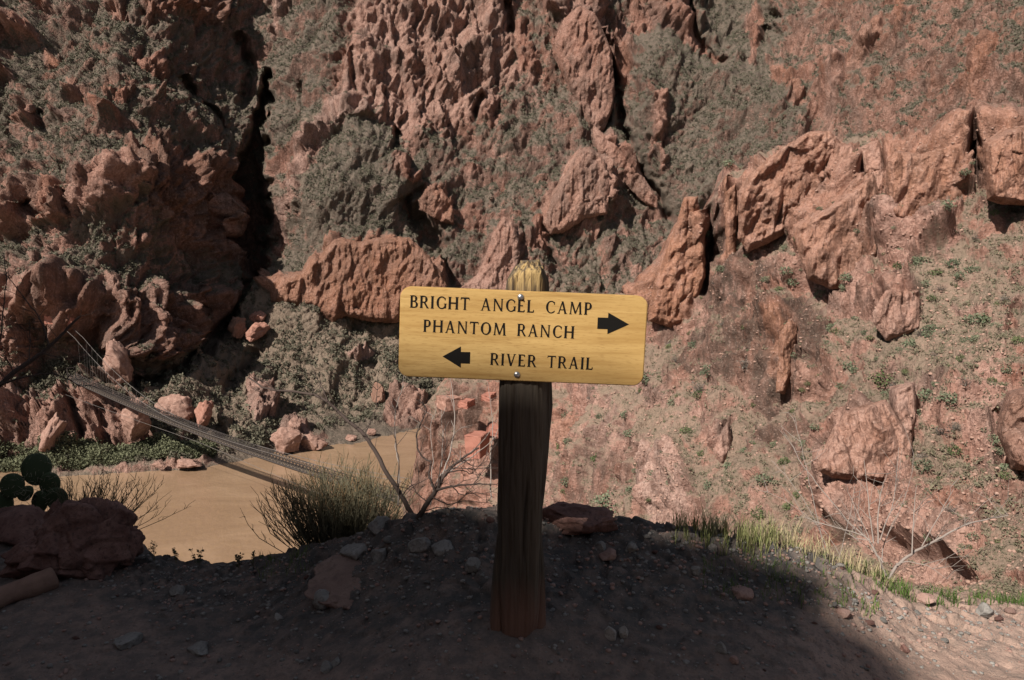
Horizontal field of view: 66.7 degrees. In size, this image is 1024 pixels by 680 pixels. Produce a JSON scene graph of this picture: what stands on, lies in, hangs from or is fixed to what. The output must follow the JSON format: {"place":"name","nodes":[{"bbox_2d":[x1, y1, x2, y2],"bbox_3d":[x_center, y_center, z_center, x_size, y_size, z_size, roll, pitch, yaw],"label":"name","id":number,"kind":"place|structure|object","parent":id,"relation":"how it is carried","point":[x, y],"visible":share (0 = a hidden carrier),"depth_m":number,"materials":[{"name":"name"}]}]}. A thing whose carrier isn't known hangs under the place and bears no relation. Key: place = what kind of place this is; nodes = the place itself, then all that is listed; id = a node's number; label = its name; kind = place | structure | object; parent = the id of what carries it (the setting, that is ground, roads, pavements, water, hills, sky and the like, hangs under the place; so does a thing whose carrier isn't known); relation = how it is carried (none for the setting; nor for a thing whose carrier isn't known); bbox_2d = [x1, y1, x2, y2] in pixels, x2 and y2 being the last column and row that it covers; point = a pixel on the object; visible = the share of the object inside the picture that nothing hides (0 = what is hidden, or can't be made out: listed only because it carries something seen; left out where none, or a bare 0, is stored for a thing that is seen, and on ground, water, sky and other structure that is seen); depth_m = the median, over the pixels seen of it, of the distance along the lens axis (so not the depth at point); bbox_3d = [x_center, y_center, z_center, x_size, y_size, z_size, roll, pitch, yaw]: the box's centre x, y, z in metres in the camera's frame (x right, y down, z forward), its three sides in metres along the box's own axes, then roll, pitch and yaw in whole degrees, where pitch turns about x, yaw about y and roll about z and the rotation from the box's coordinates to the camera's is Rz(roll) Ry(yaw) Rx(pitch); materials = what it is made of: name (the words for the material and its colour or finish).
{"place":"outdoors","nodes":[
{"label":"outdoors","id":0,"kind":"place"},
{"bbox_2d":[0,428,420,563],"bbox_3d":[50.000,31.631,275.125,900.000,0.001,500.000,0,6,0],"label":"river","id":1,"kind":"structure","parent":0,"point":[213,524],"depth_m":200.58,"materials":[{"name":"liquid"}]},
{"bbox_2d":[300,433,328,450],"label":"boulder","id":2,"kind":"object","parent":1,"relation":"in","point":[311,442],"visible":0.98,"depth_m":244.51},
{"bbox_2d":[0,0,1023,476],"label":"canyon cliff","id":3,"kind":"structure","parent":0,"point":[202,206],"depth_m":327.56,"materials":[{"name":"stone"}]},
{"bbox_2d":[38,412,67,451],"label":"boulder","id":4,"kind":"object","parent":3,"relation":"on","point":[54,429],"visible":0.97,"depth_m":219.95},
{"bbox_2d":[44,313,77,324],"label":"anchor block","id":5,"kind":"structure","parent":3,"relation":"on","point":[49,319],"depth_m":237.83,"materials":[{"name":"stone"}]},
{"bbox_2d":[0,431,217,472],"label":"shrubbery","id":6,"kind":"object","parent":3,"relation":"on","point":[118,455],"visible":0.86,"depth_m":225.79,"materials":[{"name":"green plant"}]},
{"bbox_2d":[102,339,133,383],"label":"boulder","id":7,"kind":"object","parent":3,"relation":"on","point":[119,363],"visible":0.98,"depth_m":238.13,"materials":[{"name":"stone"}]},
{"bbox_2d":[121,397,150,441],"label":"boulder","id":8,"kind":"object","parent":3,"relation":"on","point":[135,430],"visible":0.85,"depth_m":226.34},
{"bbox_2d":[152,462,165,467],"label":"boulder","id":9,"kind":"object","parent":3,"relation":"on","point":[159,464],"visible":1,"depth_m":220.56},
{"bbox_2d":[154,394,194,420],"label":"boulder","id":10,"kind":"object","parent":3,"relation":"on","point":[179,405],"visible":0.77,"depth_m":239.13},
{"bbox_2d":[176,458,202,467],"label":"boulder","id":11,"kind":"object","parent":3,"relation":"on","point":[186,463],"visible":1,"depth_m":221.25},
{"bbox_2d":[194,400,213,428],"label":"boulder","id":12,"kind":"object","parent":3,"relation":"on","point":[203,412],"visible":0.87,"depth_m":237.50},
{"bbox_2d":[227,317,246,338],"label":"boulder","id":13,"kind":"object","parent":3,"relation":"on","point":[237,328],"visible":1,"depth_m":296.66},
{"bbox_2d":[66,327,409,504],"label":"suspension bridge","id":14,"kind":"structure","parent":3,"relation":"on","point":[213,437],"depth_m":200.58,"materials":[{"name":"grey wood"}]},
{"bbox_2d":[245,322,269,342],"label":"boulder","id":15,"kind":"object","parent":3,"relation":"on","point":[256,331],"visible":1,"depth_m":296.31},
{"bbox_2d":[249,310,266,322],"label":"boulder","id":16,"kind":"object","parent":3,"relation":"on","point":[258,316],"visible":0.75,"depth_m":301.85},
{"bbox_2d":[270,426,301,453],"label":"boulder","id":17,"kind":"object","parent":3,"relation":"on","point":[285,439],"visible":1,"depth_m":239.51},
{"bbox_2d":[288,417,301,430],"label":"boulder","id":18,"kind":"object","parent":3,"relation":"on","point":[294,423],"visible":0.82,"depth_m":253.71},
{"bbox_2d":[345,434,356,440],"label":"boulder","id":19,"kind":"object","parent":3,"relation":"on","point":[349,437],"visible":1,"depth_m":256.66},
{"bbox_2d":[270,237,446,322],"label":"rock outcrop","id":20,"kind":"object","parent":3,"relation":"on","point":[349,275],"visible":0.82,"depth_m":302.26,"materials":[{"name":"stone"}]},
{"bbox_2d":[371,382,385,402],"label":"boulder","id":21,"kind":"object","parent":3,"relation":"on","point":[379,393],"visible":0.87,"depth_m":288.11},
{"bbox_2d":[419,186,453,224],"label":"rock outcrop","id":22,"kind":"object","parent":3,"relation":"on","point":[439,207],"visible":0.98,"depth_m":331.76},
{"bbox_2d":[461,216,519,289],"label":"rock outcrop","id":23,"kind":"object","parent":3,"relation":"on","point":[493,273],"visible":0.81,"depth_m":318.60,"materials":[{"name":"stone"}]},
{"bbox_2d":[0,0,1023,465],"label":"scrub","id":24,"kind":"object","parent":3,"relation":"on","point":[176,380],"visible":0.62,"depth_m":317.54,"materials":[{"name":"green plant"}]},
{"bbox_2d":[542,147,608,233],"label":"rock outcrop","id":25,"kind":"object","parent":3,"relation":"on","point":[567,207],"visible":0.98,"depth_m":331.11,"materials":[{"name":"stone"}]},
{"bbox_2d":[552,6,614,130],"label":"rock outcrop","id":26,"kind":"object","parent":3,"relation":"on","point":[593,83],"visible":0.96,"depth_m":358.75,"materials":[{"name":"stone"}]},
{"bbox_2d":[593,125,657,208],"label":"rock outcrop","id":27,"kind":"object","parent":3,"relation":"on","point":[637,184],"visible":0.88,"depth_m":350.69,"materials":[{"name":"stone"}]},
{"bbox_2d":[0,504,1023,679],"bbox_3d":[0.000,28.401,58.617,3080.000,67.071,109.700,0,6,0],"label":"ground","id":28,"kind":"structure","parent":0,"point":[354,652],"depth_m":3.15,"materials":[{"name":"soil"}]},
{"bbox_2d":[0,504,45,546],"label":"boulder","id":29,"kind":"object","parent":28,"relation":"on","point":[20,523],"visible":0.68,"depth_m":4.18,"materials":[{"name":"stone"}]},
{"bbox_2d":[0,567,58,608],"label":"log","id":30,"kind":"object","parent":28,"relation":"on","point":[37,583],"visible":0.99,"depth_m":3.52,"materials":[{"name":"brown wood"}]},
{"bbox_2d":[0,453,71,511],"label":"prickly pear","id":31,"kind":"object","parent":28,"relation":"on","point":[36,469],"visible":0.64,"depth_m":4.62,"materials":[{"name":"plant"}]},
{"bbox_2d":[0,252,112,396],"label":"bare tree","id":32,"kind":"object","parent":28,"relation":"on","point":[8,377],"visible":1,"depth_m":4.01,"materials":[{"name":"brown plant"}]},
{"bbox_2d":[0,497,145,579],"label":"boulder","id":33,"kind":"object","parent":28,"relation":"on","point":[94,538],"visible":0.83,"depth_m":3.74,"materials":[{"name":"stone"}]},
{"bbox_2d":[23,461,193,529],"bbox_3d":[-2.320,0.950,4.494,0.940,0.388,0.493,2,7,16],"label":"broom bush","id":34,"kind":"object","parent":28,"relation":"on","point":[100,495],"visible":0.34,"depth_m":4.49,"materials":[{"name":"plant"}]},
{"bbox_2d":[112,632,142,650],"bbox_3d":[-1.557,1.215,3.143,0.090,0.039,0.103,1,6,11],"label":"stone","id":35,"kind":"object","parent":28,"relation":"on","point":[123,642],"visible":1,"depth_m":3.13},
{"bbox_2d":[169,584,184,596],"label":"stone","id":36,"kind":"object","parent":28,"relation":"on","point":[175,590],"visible":0.92,"depth_m":3.60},
{"bbox_2d":[188,547,203,566],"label":"weed","id":37,"kind":"object","parent":28,"relation":"on","point":[194,558],"visible":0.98,"depth_m":3.85,"materials":[{"name":"green plant"}]},
{"bbox_2d":[186,641,207,655],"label":"stone","id":38,"kind":"object","parent":28,"relation":"on","point":[199,648],"visible":1,"depth_m":3.08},
{"bbox_2d":[235,552,243,567],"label":"weed","id":39,"kind":"object","parent":28,"relation":"on","point":[238,558],"visible":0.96,"depth_m":3.85,"materials":[{"name":"green plant"}]},
{"bbox_2d":[257,544,313,578],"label":"grass","id":40,"kind":"structure","parent":28,"relation":"on","point":[306,548],"depth_m":3.73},
{"bbox_2d":[312,589,328,609],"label":"stone","id":41,"kind":"object","parent":28,"relation":"on","point":[321,595],"visible":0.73,"depth_m":3.26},
{"bbox_2d":[320,660,332,673],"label":"stone","id":42,"kind":"object","parent":28,"relation":"on","point":[326,667],"visible":1,"depth_m":2.85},
{"bbox_2d":[240,447,422,552],"bbox_3d":[-0.891,0.856,3.955,0.940,0.575,0.649,-2,7,-16],"label":"broom bush","id":43,"kind":"object","parent":28,"relation":"on","point":[349,514],"visible":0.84,"depth_m":3.90,"materials":[{"name":"plant"}]},
{"bbox_2d":[304,554,361,609],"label":"slab","id":44,"kind":"structure","parent":28,"relation":"on","point":[335,579],"depth_m":3.35,"materials":[{"name":"stone"}]},
{"bbox_2d":[331,657,340,667],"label":"stone","id":45,"kind":"object","parent":28,"relation":"on","point":[336,661],"visible":1,"depth_m":2.87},
{"bbox_2d":[247,355,428,512],"bbox_3d":[-0.837,0.445,3.619,0.973,0.770,0.373,2,6,14],"label":"bare shrub","id":46,"kind":"object","parent":28,"relation":"on","point":[385,471],"visible":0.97,"depth_m":3.62,"materials":[{"name":"brown plant"}]},
{"bbox_2d":[339,543,366,560],"bbox_3d":[-0.725,0.957,3.537,0.155,0.064,0.118,3,7,25],"label":"stone","id":47,"kind":"object","parent":28,"relation":"on","point":[354,551],"visible":0.81,"depth_m":3.49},
{"bbox_2d":[367,516,389,535],"bbox_3d":[-0.607,0.858,3.612,0.104,0.076,0.093,-6,8,-42],"label":"stone","id":48,"kind":"object","parent":28,"relation":"on","point":[375,525],"visible":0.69,"depth_m":3.59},
{"bbox_2d":[371,548,386,562],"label":"stone","id":49,"kind":"object","parent":28,"relation":"on","point":[379,555],"visible":0.88,"depth_m":3.40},
{"bbox_2d":[407,537,430,552],"bbox_3d":[-0.398,0.882,3.360,0.105,0.059,0.073,-3,7,-22],"label":"stone","id":50,"kind":"object","parent":28,"relation":"on","point":[420,545],"visible":1,"depth_m":3.34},
{"bbox_2d":[387,376,497,504],"bbox_3d":[-0.323,0.455,3.744,0.556,0.623,0.252,0,6,0],"label":"bare shrub","id":51,"kind":"object","parent":28,"relation":"on","point":[454,432],"visible":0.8,"depth_m":3.69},
{"bbox_2d":[431,539,453,555],"bbox_3d":[-0.296,0.881,3.322,0.102,0.052,0.112,0,6,0],"label":"stone","id":52,"kind":"object","parent":28,"relation":"on","point":[439,547],"visible":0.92,"depth_m":3.30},
{"bbox_2d":[395,395,497,520],"bbox_3d":[-0.284,0.534,3.553,0.561,0.584,0.271,2,7,19],"label":"bare shrub","id":53,"kind":"object","parent":28,"relation":"on","point":[426,504],"visible":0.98,"depth_m":3.53,"materials":[{"name":"brown plant"}]},
{"bbox_2d":[465,557,480,572],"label":"stone","id":54,"kind":"object","parent":28,"relation":"on","point":[472,564],"visible":1,"depth_m":3.18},
{"bbox_2d":[399,259,647,637],"bbox_3d":[0.037,0.452,2.824,0.862,1.482,0.180,0,6,0],"label":"trail sign","id":55,"kind":"object","parent":28,"relation":"on","point":[526,338],"visible":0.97,"depth_m":2.70,"materials":[{"name":"yellow wood"}]},
{"bbox_2d":[542,501,617,534],"bbox_3d":[0.297,0.787,3.516,0.374,0.109,0.259,3,7,25],"label":"boulder","id":56,"kind":"object","parent":28,"relation":"on","point":[572,518],"visible":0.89,"depth_m":3.43,"materials":[{"name":"stone"}]},
{"bbox_2d":[594,541,605,549],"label":"stone","id":57,"kind":"object","parent":28,"relation":"on","point":[600,545],"visible":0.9,"depth_m":3.35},
{"bbox_2d":[599,548,615,560],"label":"stone","id":58,"kind":"object","parent":28,"relation":"on","point":[608,554],"visible":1,"depth_m":3.31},
{"bbox_2d":[604,626,616,640],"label":"stone","id":59,"kind":"object","parent":28,"relation":"on","point":[610,634],"visible":1,"depth_m":2.86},
{"bbox_2d":[619,626,627,637],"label":"stone","id":60,"kind":"object","parent":28,"relation":"on","point":[623,631],"visible":1,"depth_m":2.89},
{"bbox_2d":[625,542,637,551],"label":"stone","id":61,"kind":"object","parent":28,"relation":"on","point":[631,547],"visible":1,"depth_m":3.35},
{"bbox_2d":[690,566,700,575],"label":"stone","id":62,"kind":"object","parent":28,"relation":"on","point":[695,570],"visible":1,"depth_m":3.29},
{"bbox_2d":[715,641,726,654],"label":"stone","id":63,"kind":"object","parent":28,"relation":"on","point":[720,646],"visible":1,"depth_m":2.84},
{"bbox_2d":[666,502,797,558],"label":"grass","id":64,"kind":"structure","parent":28,"relation":"on","point":[725,532],"depth_m":3.51,"materials":[{"name":"plant"}]},
{"bbox_2d":[729,655,738,664],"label":"stone","id":65,"kind":"object","parent":28,"relation":"on","point":[734,659],"visible":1,"depth_m":2.80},
{"bbox_2d":[732,585,753,600],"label":"stone","id":66,"kind":"object","parent":28,"relation":"on","point":[744,593],"visible":0.95,"depth_m":3.19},
{"bbox_2d":[701,533,879,617],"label":"grass","id":67,"kind":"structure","parent":28,"relation":"on","point":[815,591],"depth_m":3.38,"materials":[{"name":"plant"}]},
{"bbox_2d":[700,506,899,585],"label":"grass","id":68,"kind":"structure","parent":28,"relation":"on","point":[841,559],"depth_m":3.65,"materials":[{"name":"plant"}]},
{"bbox_2d":[750,411,863,557],"bbox_3d":[1.536,0.733,3.976,0.588,0.746,0.241,1,6,6],"label":"bare shrub","id":69,"kind":"object","parent":28,"relation":"on","point":[812,494],"visible":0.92,"depth_m":3.96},
{"bbox_2d":[836,607,850,618],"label":"stone","id":70,"kind":"object","parent":28,"relation":"on","point":[844,613],"visible":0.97,"depth_m":3.24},
{"bbox_2d":[781,424,1020,579],"bbox_3d":[1.948,0.799,3.835,1.134,0.708,0.586,0,6,0],"label":"bare shrub","id":71,"kind":"object","parent":28,"relation":"on","point":[899,563],"visible":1,"depth_m":3.83,"materials":[{"name":"plant"}]},
{"bbox_2d":[916,592,935,603],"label":"stone","id":72,"kind":"object","parent":28,"relation":"on","point":[923,598],"visible":0.94,"depth_m":3.80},
{"bbox_2d":[861,560,1023,609],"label":"grass","id":73,"kind":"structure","parent":28,"relation":"on","point":[905,591],"depth_m":3.85,"materials":[{"name":"plant"}]},
{"bbox_2d":[975,602,993,617],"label":"stone","id":74,"kind":"object","parent":28,"relation":"on","point":[984,609],"visible":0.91,"depth_m":3.75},
{"bbox_2d":[1004,607,1016,613],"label":"stone","id":75,"kind":"object","parent":28,"relation":"on","point":[1009,610],"visible":1,"depth_m":3.81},
{"bbox_2d":[399,100,1023,601],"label":"hillside","id":76,"kind":"structure","parent":0,"point":[769,314],"depth_m":75.24,"materials":[{"name":"plant"}]},
{"bbox_2d":[436,394,461,411],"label":"rock","id":77,"kind":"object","parent":76,"relation":"on","point":[442,402],"depth_m":125.89,"materials":[{"name":"stone"}]},
{"bbox_2d":[457,398,474,408],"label":"rock","id":78,"kind":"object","parent":76,"relation":"on","point":[466,403],"depth_m":124.93,"materials":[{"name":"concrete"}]},
{"bbox_2d":[464,430,489,458],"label":"anchor block","id":79,"kind":"structure","parent":76,"relation":"on","point":[473,439],"depth_m":121.48,"materials":[{"name":"stone"}]},
{"bbox_2d":[481,392,496,401],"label":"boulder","id":80,"kind":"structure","parent":76,"relation":"on","point":[484,397],"depth_m":126.75,"materials":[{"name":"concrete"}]},
{"bbox_2d":[486,422,497,437],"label":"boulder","id":81,"kind":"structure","parent":76,"relation":"on","point":[495,427],"depth_m":125.22,"materials":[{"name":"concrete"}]},
{"bbox_2d":[591,489,616,512],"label":"shrub","id":82,"kind":"object","parent":76,"relation":"on","point":[598,501],"visible":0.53,"depth_m":87.19,"materials":[{"name":"green plant"}]},
{"bbox_2d":[648,196,704,327],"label":"rock tower","id":83,"kind":"structure","parent":76,"relation":"on","point":[680,275],"depth_m":98.37,"materials":[{"name":"stone"}]},
{"bbox_2d":[691,378,709,395],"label":"shrub","id":84,"kind":"object","parent":76,"relation":"on","point":[698,387],"visible":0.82,"depth_m":86.04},
{"bbox_2d":[713,421,731,462],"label":"rock outcrop","id":85,"kind":"object","parent":76,"relation":"on","point":[721,448],"visible":0.94,"depth_m":76.97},
{"bbox_2d":[725,183,737,259],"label":"rock outcrop","id":86,"kind":"object","parent":76,"relation":"on","point":[731,208],"visible":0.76,"depth_m":95.54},
{"bbox_2d":[750,505,765,520],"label":"shrub","id":87,"kind":"object","parent":76,"relation":"on","point":[761,510],"visible":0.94,"depth_m":67.50,"materials":[{"name":"green plant"}]},
{"bbox_2d":[755,473,772,485],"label":"shrub","id":88,"kind":"object","parent":76,"relation":"on","point":[761,479],"visible":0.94,"depth_m":68.06,"materials":[{"name":"green plant"}]},
{"bbox_2d":[545,102,1023,598],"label":"scree","id":89,"kind":"structure","parent":76,"relation":"on","point":[908,568],"depth_m":65.76,"materials":[{"name":"stone"}]},
{"bbox_2d":[776,319,797,393],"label":"rock outcrop","id":90,"kind":"object","parent":76,"relation":"on","point":[788,337],"visible":0.92,"depth_m":76.44,"materials":[{"name":"stone"}]},
{"bbox_2d":[738,130,840,252],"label":"rock outcrop","id":91,"kind":"object","parent":76,"relation":"on","point":[773,188],"visible":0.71,"depth_m":88.70,"materials":[{"name":"stone"}]},
{"bbox_2d":[793,174,878,288],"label":"rock outcrop","id":92,"kind":"object","parent":76,"relation":"on","point":[830,249],"visible":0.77,"depth_m":77.87,"materials":[{"name":"stone"}]},
{"bbox_2d":[817,399,912,481],"bbox_3d":[26.712,7.405,57.304,5.473,5.780,10.018,6,9,42],"label":"rock outcrop","id":93,"kind":"object","parent":76,"relation":"on","point":[859,436],"visible":0.88,"depth_m":55.74,"materials":[{"name":"stone"}]},
{"bbox_2d":[858,138,884,193],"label":"rock outcrop","id":94,"kind":"object","parent":76,"relation":"on","point":[872,158],"visible":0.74,"depth_m":84.49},
{"bbox_2d":[868,369,892,386],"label":"shrub","id":95,"kind":"object","parent":76,"relation":"on","point":[878,374],"visible":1,"depth_m":65.44,"materials":[{"name":"green plant"}]},
{"bbox_2d":[872,288,920,340],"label":"rock outcrop","id":96,"kind":"object","parent":76,"relation":"on","point":[895,315],"visible":0.99,"depth_m":68.17,"materials":[{"name":"stone"}]},
{"bbox_2d":[889,381,916,439],"bbox_3d":[30.044,5.609,59.831,1.921,4.841,5.733,2,7,20],"label":"rock outcrop","id":97,"kind":"object","parent":76,"relation":"on","point":[902,400],"visible":0.84,"depth_m":58.46,"materials":[{"name":"stone"}]},
{"bbox_2d":[902,338,915,346],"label":"shrub","id":98,"kind":"object","parent":76,"relation":"on","point":[906,343],"visible":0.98,"depth_m":66.50,"materials":[{"name":"green plant"}]},
{"bbox_2d":[911,256,927,264],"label":"shrub","id":99,"kind":"object","parent":76,"relation":"on","point":[917,259],"visible":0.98,"depth_m":72.26,"materials":[{"name":"green plant"}]},
{"bbox_2d":[912,459,933,473],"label":"shrub","id":100,"kind":"object","parent":76,"relation":"on","point":[917,462],"visible":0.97,"depth_m":54.87,"materials":[{"name":"green plant"}]},
{"bbox_2d":[916,388,932,402],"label":"shrub","id":101,"kind":"object","parent":76,"relation":"on","point":[924,393],"visible":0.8,"depth_m":59.57,"materials":[{"name":"green plant"}]},
{"bbox_2d":[886,143,965,217],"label":"rock outcrop","id":102,"kind":"object","parent":76,"relation":"on","point":[914,182],"visible":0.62,"depth_m":74.55,"materials":[{"name":"stone"}]},
{"bbox_2d":[934,391,958,404],"bbox_3d":[31.827,4.242,57.046,1.606,1.036,1.282,3,7,28],"label":"shrub","id":103,"kind":"object","parent":76,"relation":"on","point":[953,401],"visible":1,"depth_m":56.77,"materials":[{"name":"green plant"}]},
{"bbox_2d":[940,199,956,210],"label":"shrub","id":104,"kind":"object","parent":76,"relation":"on","point":[945,203],"visible":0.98,"depth_m":69.22,"materials":[{"name":"green plant"}]},
{"bbox_2d":[942,258,960,268],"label":"shrub","id":105,"kind":"object","parent":76,"relation":"on","point":[953,261],"visible":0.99,"depth_m":70.74,"materials":[{"name":"green plant"}]},
{"bbox_2d":[947,444,961,455],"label":"shrub","id":106,"kind":"object","parent":76,"relation":"on","point":[958,451],"visible":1,"depth_m":55.81,"materials":[{"name":"green plant"}]},
{"bbox_2d":[963,312,991,323],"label":"shrub","id":107,"kind":"object","parent":76,"relation":"on","point":[969,316],"visible":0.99,"depth_m":64.79,"materials":[{"name":"green plant"}]},
{"bbox_2d":[983,126,1023,204],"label":"rock outcrop","id":108,"kind":"object","parent":76,"relation":"on","point":[1003,152],"visible":1,"depth_m":68.22,"materials":[{"name":"stone"}]},
{"bbox_2d":[996,386,1023,470],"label":"rock outcrop","id":109,"kind":"object","parent":76,"relation":"on","point":[1010,427],"visible":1,"depth_m":47.54,"materials":[{"name":"stone"}]},
{"bbox_2d":[838,272,852,280],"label":"shrub","id":110,"kind":"object","parent":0,"point":[849,277],"visible":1,"depth_m":76.37,"materials":[{"name":"green plant"}]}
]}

